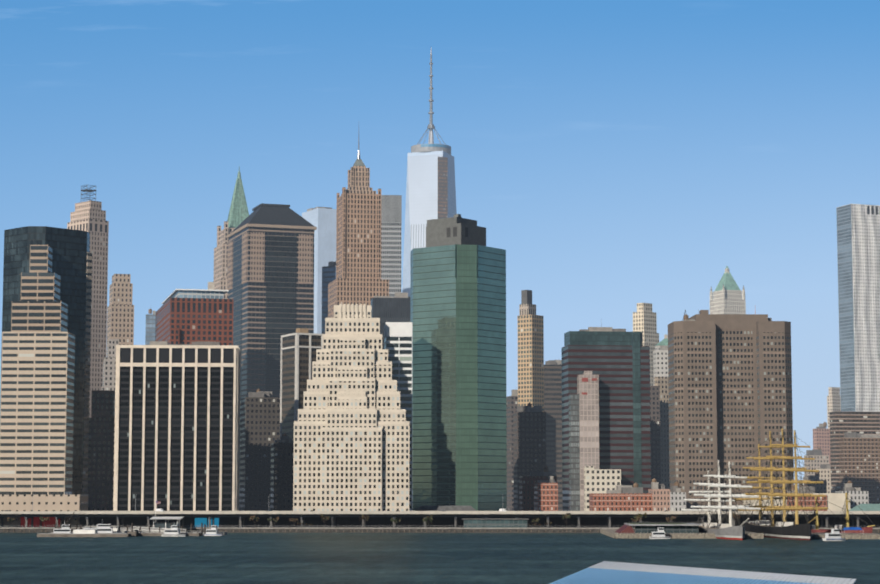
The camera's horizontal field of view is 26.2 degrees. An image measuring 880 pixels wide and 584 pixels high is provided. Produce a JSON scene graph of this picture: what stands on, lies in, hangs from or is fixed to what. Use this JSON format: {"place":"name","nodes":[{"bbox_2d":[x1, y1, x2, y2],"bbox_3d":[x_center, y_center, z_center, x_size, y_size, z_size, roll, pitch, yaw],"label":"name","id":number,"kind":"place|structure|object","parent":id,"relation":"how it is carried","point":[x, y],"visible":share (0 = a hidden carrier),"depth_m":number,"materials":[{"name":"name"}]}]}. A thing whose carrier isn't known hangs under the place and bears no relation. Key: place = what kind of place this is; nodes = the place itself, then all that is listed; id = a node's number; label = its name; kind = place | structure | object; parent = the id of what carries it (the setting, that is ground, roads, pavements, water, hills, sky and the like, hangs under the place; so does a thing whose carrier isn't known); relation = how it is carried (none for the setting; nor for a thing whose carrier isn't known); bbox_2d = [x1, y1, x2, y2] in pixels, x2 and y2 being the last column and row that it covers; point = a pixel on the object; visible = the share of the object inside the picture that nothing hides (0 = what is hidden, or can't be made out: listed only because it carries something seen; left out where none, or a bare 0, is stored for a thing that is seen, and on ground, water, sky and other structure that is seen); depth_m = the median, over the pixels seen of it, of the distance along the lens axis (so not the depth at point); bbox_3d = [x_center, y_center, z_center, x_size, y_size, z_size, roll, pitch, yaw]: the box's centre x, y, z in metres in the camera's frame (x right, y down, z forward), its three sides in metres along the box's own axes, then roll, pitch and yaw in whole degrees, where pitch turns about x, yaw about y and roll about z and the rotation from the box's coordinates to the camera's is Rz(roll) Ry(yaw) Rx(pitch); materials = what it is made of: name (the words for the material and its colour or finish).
{"place":"outdoors","nodes":[
{"label":"outdoors","id":0,"kind":"place"},
{"bbox_2d":[0,491,879,583],"bbox_3d":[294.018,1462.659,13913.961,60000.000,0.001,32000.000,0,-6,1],"label":"river","id":1,"kind":"structure","parent":0,"point":[379,558],"depth_m":668.59,"materials":[{"name":"liquid"}]},
{"bbox_2d":[54,520,70,532],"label":"tug boat","id":2,"kind":"object","parent":1,"relation":"on","point":[65,529],"visible":0.38,"depth_m":954.12,"materials":[{"name":"white metal"}]},
{"bbox_2d":[83,524,116,532],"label":"ferry boat","id":3,"kind":"object","parent":1,"relation":"on","point":[104,528],"visible":0.4,"depth_m":956.87,"materials":[{"name":"white metal"}]},
{"bbox_2d":[88,390,114,510],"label":"art deco building","id":4,"kind":"structure","parent":1,"relation":"on","point":[101,457],"depth_m":1113.57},
{"bbox_2d":[37,512,226,536],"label":"pier","id":5,"kind":"structure","parent":1,"relation":"on","point":[158,529],"depth_m":965.26,"materials":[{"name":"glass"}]},
{"bbox_2d":[161,525,185,535],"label":"workboat","id":6,"kind":"object","parent":1,"relation":"on","point":[174,530],"visible":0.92,"depth_m":955.14,"materials":[{"name":"white metal"}]},
{"bbox_2d":[204,525,221,535],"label":"boat","id":7,"kind":"object","parent":1,"relation":"on","point":[213,531],"visible":0.92,"depth_m":966.95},
{"bbox_2d":[270,433,293,510],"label":"building","id":8,"kind":"structure","parent":1,"relation":"on","point":[282,455],"depth_m":1172.13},
{"bbox_2d":[302,207,336,333],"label":"skyscraper","id":9,"kind":"structure","parent":1,"relation":"on","point":[322,220],"depth_m":2017.11,"materials":[{"name":"blue glass"}]},
{"bbox_2d":[322,261,335,333],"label":"skyscraper","id":10,"kind":"structure","parent":1,"relation":"on","point":[328,273],"depth_m":1468.74,"materials":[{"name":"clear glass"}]},
{"bbox_2d":[371,292,409,348],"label":"office building","id":11,"kind":"structure","parent":1,"relation":"on","point":[395,308],"depth_m":1342.09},
{"bbox_2d":[381,195,401,296],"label":"skyscraper","id":12,"kind":"structure","parent":1,"relation":"on","point":[391,214],"depth_m":1508.14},
{"bbox_2d":[384,322,411,510],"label":"building","id":13,"kind":"structure","parent":1,"relation":"on","point":[398,340],"depth_m":1104.88,"materials":[{"name":"white concrete"}]},
{"bbox_2d":[402,49,456,296],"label":"skyscraper","id":14,"kind":"structure","parent":1,"relation":"on","point":[421,208],"depth_m":2178.78,"materials":[{"name":"blue glass"}]},
{"bbox_2d":[438,157,447,218],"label":"one wtc hoist","id":15,"kind":"object","parent":14,"relation":"attached to","point":[442,187],"visible":0.4,"depth_m":2170.57,"materials":[{"name":"grey metal"}]},
{"bbox_2d":[0,492,879,532],"bbox_3d":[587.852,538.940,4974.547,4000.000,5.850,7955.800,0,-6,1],"label":"seawall","id":16,"kind":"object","parent":1,"relation":"on","point":[355,530],"visible":0.21,"depth_m":1031.94,"materials":[{"name":"concrete"}]},
{"bbox_2d":[39,516,48,526],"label":"tree","id":17,"kind":"object","parent":16,"relation":"on","point":[42,519],"visible":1,"depth_m":1041.83,"materials":[{"name":"green plant"}]},
{"bbox_2d":[0,245,88,526],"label":"skyscraper","id":18,"kind":"structure","parent":16,"relation":"on","point":[37,401],"depth_m":1074.17,"materials":[{"name":"beige concrete"}]},
{"bbox_2d":[0,226,91,493],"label":"skyscraper","id":19,"kind":"structure","parent":16,"relation":"on","point":[71,260],"depth_m":1108.31,"materials":[{"name":"black glass"}]},
{"bbox_2d":[67,185,108,417],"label":"exchange building","id":20,"kind":"structure","parent":16,"relation":"on","point":[89,216],"depth_m":1436.05,"materials":[{"name":"stone"}]},
{"bbox_2d":[101,339,118,390],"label":"high-rise building","id":21,"kind":"structure","parent":16,"relation":"on","point":[109,369],"depth_m":1253.25,"materials":[{"name":"grey concrete"}]},
{"bbox_2d":[106,274,133,356],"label":"skyscraper","id":22,"kind":"structure","parent":16,"relation":"on","point":[120,317],"depth_m":1338.26,"materials":[{"name":"beige concrete"}]},
{"bbox_2d":[145,309,155,344],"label":"skyscraper","id":23,"kind":"structure","parent":16,"relation":"on","point":[150,328],"depth_m":1757.00,"materials":[{"name":"blue glass"}]},
{"bbox_2d":[113,341,240,510],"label":"building wall","id":24,"kind":"structure","parent":16,"relation":"on","point":[177,431],"depth_m":1098.09,"materials":[{"name":"black glass"}]},
{"bbox_2d":[155,282,233,344],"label":"brown brick building","id":25,"kind":"structure","parent":16,"relation":"on","point":[186,316],"depth_m":1269.60,"materials":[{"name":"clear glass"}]},
{"bbox_2d":[213,167,248,298],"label":"skyscraper","id":26,"kind":"structure","parent":16,"relation":"on","point":[238,213],"depth_m":1564.91,"materials":[{"name":"stone"}]},
{"bbox_2d":[249,515,258,521],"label":"tree","id":27,"kind":"object","parent":16,"relation":"on","point":[254,517],"visible":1,"depth_m":1037.68,"materials":[{"name":"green plant"}]},
{"bbox_2d":[239,389,279,510],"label":"building","id":28,"kind":"structure","parent":16,"relation":"on","point":[259,422],"depth_m":1225.84,"materials":[{"name":"concrete"}]},
{"bbox_2d":[226,203,316,472],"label":"skyscraper","id":29,"kind":"structure","parent":16,"relation":"on","point":[270,269],"depth_m":1433.77,"materials":[{"name":"grey glass"}]},
{"bbox_2d":[280,328,322,442],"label":"building wall","id":30,"kind":"structure","parent":16,"relation":"on","point":[300,346],"depth_m":1193.11,"materials":[{"name":"brown metal"}]},
{"bbox_2d":[320,514,329,524],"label":"tree","id":31,"kind":"object","parent":16,"relation":"on","point":[324,517],"visible":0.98,"depth_m":1040.10,"materials":[{"name":"green plant"}]},
{"bbox_2d":[293,304,409,510],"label":"stepped skyscraper","id":32,"kind":"structure","parent":16,"relation":"on","point":[351,438],"depth_m":1079.18,"materials":[{"name":"stone"}]},
{"bbox_2d":[328,137,388,317],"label":"skyscraper","id":33,"kind":"structure","parent":16,"relation":"on","point":[358,280],"depth_m":1378.95,"materials":[{"name":"stone"}]},
{"bbox_2d":[359,514,368,527],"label":"tree","id":34,"kind":"object","parent":16,"relation":"on","point":[363,517],"visible":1,"depth_m":1038.49,"materials":[{"name":"green plant"}]},
{"bbox_2d":[390,517,400,527],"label":"tree","id":35,"kind":"object","parent":16,"relation":"on","point":[393,520],"visible":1,"depth_m":1034.47,"materials":[{"name":"green plant"}]},
{"bbox_2d":[422,515,432,521],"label":"tree","id":36,"kind":"object","parent":16,"relation":"on","point":[430,519],"visible":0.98,"depth_m":1035.52,"materials":[{"name":"green plant"}]},
{"bbox_2d":[0,511,879,527],"bbox_3d":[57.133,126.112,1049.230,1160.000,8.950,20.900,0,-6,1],"label":"road viaduct","id":37,"kind":"object","parent":16,"relation":"on","point":[210,515],"visible":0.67,"depth_m":1042.53,"materials":[{"name":"concrete"}]},
{"bbox_2d":[11,525,879,527],"bbox_3d":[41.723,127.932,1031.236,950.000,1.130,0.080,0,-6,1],"label":"railing","id":38,"kind":"object","parent":16,"relation":"on","point":[336,525],"visible":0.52,"depth_m":1033.63,"materials":[{"name":"metal"}]},
{"bbox_2d":[416,506,475,510],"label":"pavilion roof","id":39,"kind":"structure","parent":16,"relation":"on","point":[446,508],"depth_m":1100.64,"materials":[{"name":"grey metal"}]},
{"bbox_2d":[21,517,879,527],"bbox_3d":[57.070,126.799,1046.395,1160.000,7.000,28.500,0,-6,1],"label":"waterfront promenade","id":40,"kind":"structure","parent":16,"relation":"on","point":[522,522],"depth_m":1060.64,"materials":[{"name":"black concrete"}]},
{"bbox_2d":[519,466,556,510],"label":"building","id":41,"kind":"structure","parent":16,"relation":"on","point":[526,493],"depth_m":1202.33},
{"bbox_2d":[544,360,562,510],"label":"dark brown building","id":42,"kind":"structure","parent":16,"relation":"on","point":[553,389],"depth_m":1421.10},
{"bbox_2d":[562,513,571,527],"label":"tree","id":43,"kind":"object","parent":16,"relation":"on","point":[567,515],"visible":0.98,"depth_m":1035.10,"materials":[{"name":"green plant"}]},
{"bbox_2d":[584,466,620,510],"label":"cream building","id":44,"kind":"structure","parent":16,"relation":"on","point":[599,480],"depth_m":1171.80,"materials":[{"name":"beige concrete"}]},
{"bbox_2d":[589,483,651,510],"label":"brick building","id":45,"kind":"structure","parent":16,"relation":"on","point":[620,498],"depth_m":1146.32,"materials":[{"name":"red brick"}]},
{"bbox_2d":[666,516,675,522],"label":"tree","id":46,"kind":"object","parent":16,"relation":"on","point":[671,518],"visible":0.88,"depth_m":1035.39,"materials":[{"name":"green plant"}]},
{"bbox_2d":[728,512,740,522],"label":"tree","id":47,"kind":"object","parent":16,"relation":"on","point":[734,517],"visible":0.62,"depth_m":1032.24,"materials":[{"name":"green plant"}]},
{"bbox_2d":[835,481,868,508],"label":"building","id":48,"kind":"structure","parent":16,"relation":"on","point":[858,496],"depth_m":1177.15,"materials":[{"name":"grey concrete"}]},
{"bbox_2d":[410,214,506,510],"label":"skyscraper","id":49,"kind":"structure","parent":1,"relation":"on","point":[458,321],"depth_m":1132.96,"materials":[{"name":"green glass"}]},
{"bbox_2d":[506,389,517,510],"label":"building","id":50,"kind":"structure","parent":1,"relation":"on","point":[511,403],"depth_m":1392.03,"materials":[{"name":"concrete"}]},
{"bbox_2d":[513,403,545,510],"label":"building","id":51,"kind":"structure","parent":1,"relation":"on","point":[529,437],"depth_m":1261.35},
{"bbox_2d":[517,290,543,411],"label":"residential tower","id":52,"kind":"structure","parent":1,"relation":"on","point":[530,322],"depth_m":1329.84,"materials":[{"name":"beige concrete"}]},
{"bbox_2d":[534,476,557,510],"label":"brick building","id":53,"kind":"structure","parent":1,"relation":"on","point":[545,495],"depth_m":1176.40,"materials":[{"name":"brick"}]},
{"bbox_2d":[569,371,598,510],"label":"concrete building","id":54,"kind":"structure","parent":1,"relation":"on","point":[583,426],"depth_m":1179.96,"materials":[{"name":"beige concrete"}]},
{"bbox_2d":[561,325,650,510],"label":"skyscraper","id":55,"kind":"structure","parent":1,"relation":"on","point":[617,361],"depth_m":1195.56,"materials":[{"name":"glass"}]},
{"bbox_2d":[633,303,658,385],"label":"cream tower","id":56,"kind":"structure","parent":1,"relation":"on","point":[644,319],"depth_m":1652.47,"materials":[{"name":"beige concrete"}]},
{"bbox_2d":[650,386,660,485],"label":"building","id":57,"kind":"structure","parent":1,"relation":"on","point":[655,429],"depth_m":1323.81,"materials":[{"name":"concrete"}]},
{"bbox_2d":[648,478,669,510],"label":"brick building","id":58,"kind":"structure","parent":1,"relation":"on","point":[660,497],"depth_m":1144.72,"materials":[{"name":"brick"}]},
{"bbox_2d":[649,527,669,538],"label":"boat","id":59,"kind":"object","parent":1,"relation":"on","point":[660,534],"visible":0.88,"depth_m":909.86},
{"bbox_2d":[653,346,667,376],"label":"grey building","id":60,"kind":"structure","parent":1,"relation":"on","point":[660,362],"depth_m":1413.33,"materials":[{"name":"grey concrete"}]},
{"bbox_2d":[655,335,667,349],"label":"roof","id":61,"kind":"structure","parent":1,"relation":"on","point":[664,342],"depth_m":1516.22,"materials":[{"name":"green metal"}]},
{"bbox_2d":[654,377,669,488],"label":"building","id":62,"kind":"structure","parent":1,"relation":"on","point":[662,382],"depth_m":1349.96,"materials":[{"name":"grey concrete"}]},
{"bbox_2d":[670,481,685,510],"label":"building","id":63,"kind":"structure","parent":1,"relation":"on","point":[677,498],"depth_m":1144.26,"materials":[{"name":"grey concrete"}]},
{"bbox_2d":[600,522,763,538],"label":"pier pavilion","id":64,"kind":"structure","parent":1,"relation":"on","point":[681,530],"depth_m":927.31,"materials":[{"name":"glass"}]},
{"bbox_2d":[634,513,646,523],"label":"tree","id":65,"kind":"object","parent":64,"relation":"on","point":[641,515],"visible":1,"depth_m":933.82,"materials":[{"name":"green plant"}]},
{"bbox_2d":[681,460,760,539],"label":"sailing ship","id":66,"kind":"object","parent":1,"relation":"on","point":[720,530],"visible":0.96,"depth_m":915.41},
{"bbox_2d":[710,266,745,313],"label":"skyscraper","id":67,"kind":"structure","parent":1,"relation":"on","point":[727,295],"depth_m":1889.13,"materials":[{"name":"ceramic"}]},
{"bbox_2d":[668,309,793,508],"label":"skyscraper","id":68,"kind":"structure","parent":1,"relation":"on","point":[730,386],"depth_m":1184.56,"materials":[{"name":"brown concrete"}]},
{"bbox_2d":[734,429,827,539],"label":"sailing ship","id":69,"kind":"object","parent":1,"relation":"on","point":[783,529],"visible":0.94,"depth_m":928.24},
{"bbox_2d":[743,493,849,510],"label":"building","id":70,"kind":"structure","parent":1,"relation":"on","point":[837,499],"depth_m":1159.90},
{"bbox_2d":[787,484,826,510],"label":"brick building","id":71,"kind":"structure","parent":1,"relation":"on","point":[822,502],"depth_m":1158.16,"materials":[{"name":"red brick"}]},
{"bbox_2d":[798,472,826,492],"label":"dark brown building","id":72,"kind":"structure","parent":1,"relation":"on","point":[818,487],"depth_m":1383.09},
{"bbox_2d":[804,448,828,476],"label":"tan building","id":73,"kind":"structure","parent":1,"relation":"on","point":[818,456],"depth_m":1583.55,"materials":[{"name":"beige concrete"}]},
{"bbox_2d":[813,422,830,463],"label":"pink building","id":74,"kind":"structure","parent":1,"relation":"on","point":[821,436],"depth_m":1783.85,"materials":[{"name":"brick"}]},
{"bbox_2d":[816,464,830,492],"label":"tan building","id":75,"kind":"structure","parent":1,"relation":"on","point":[824,471],"depth_m":1481.63,"materials":[{"name":"beige concrete"}]},
{"bbox_2d":[822,525,844,540],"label":"boat","id":76,"kind":"object","parent":1,"relation":"on","point":[834,535],"visible":0.85,"depth_m":876.37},
{"bbox_2d":[827,387,840,428],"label":"cream building","id":77,"kind":"structure","parent":1,"relation":"on","point":[833,401],"depth_m":1937.43,"materials":[{"name":"beige concrete"}]},
{"bbox_2d":[804,493,874,532],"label":"sailing ship","id":78,"kind":"object","parent":1,"relation":"on","point":[816,529],"visible":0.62,"depth_m":948.81},
{"bbox_2d":[811,527,879,538],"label":"barge","id":79,"kind":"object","parent":1,"relation":"on","point":[851,536],"depth_m":907.39,"materials":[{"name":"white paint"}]},
{"bbox_2d":[829,411,879,492],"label":"office building","id":80,"kind":"structure","parent":1,"relation":"on","point":[865,423],"depth_m":1407.13,"materials":[{"name":"brick"}]},
{"bbox_2d":[836,204,879,411],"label":"skyscraper","id":81,"kind":"structure","parent":1,"relation":"on","point":[858,242],"depth_m":1750.41,"materials":[{"name":"metal"}]},
{"bbox_2d":[839,424,879,503],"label":"building","id":82,"kind":"structure","parent":1,"relation":"on","point":[859,460],"depth_m":1394.90,"materials":[{"name":"brown brick"}]},
{"bbox_2d":[849,504,879,510],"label":"pavilion roof","id":83,"kind":"structure","parent":1,"relation":"on","point":[869,507],"depth_m":1116.58,"materials":[{"name":"teal metal"}]},
{"bbox_2d":[0,0,879,488],"bbox_3d":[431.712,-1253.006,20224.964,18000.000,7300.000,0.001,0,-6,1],"label":"sky","id":84,"kind":"structure","parent":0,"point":[616,162],"depth_m":20281.86,"materials":[{"name":"blue"}]},
{"bbox_2d":[550,561,855,583],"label":"boat roof","id":85,"kind":"structure","parent":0,"point":[607,572],"depth_m":328.60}
]}

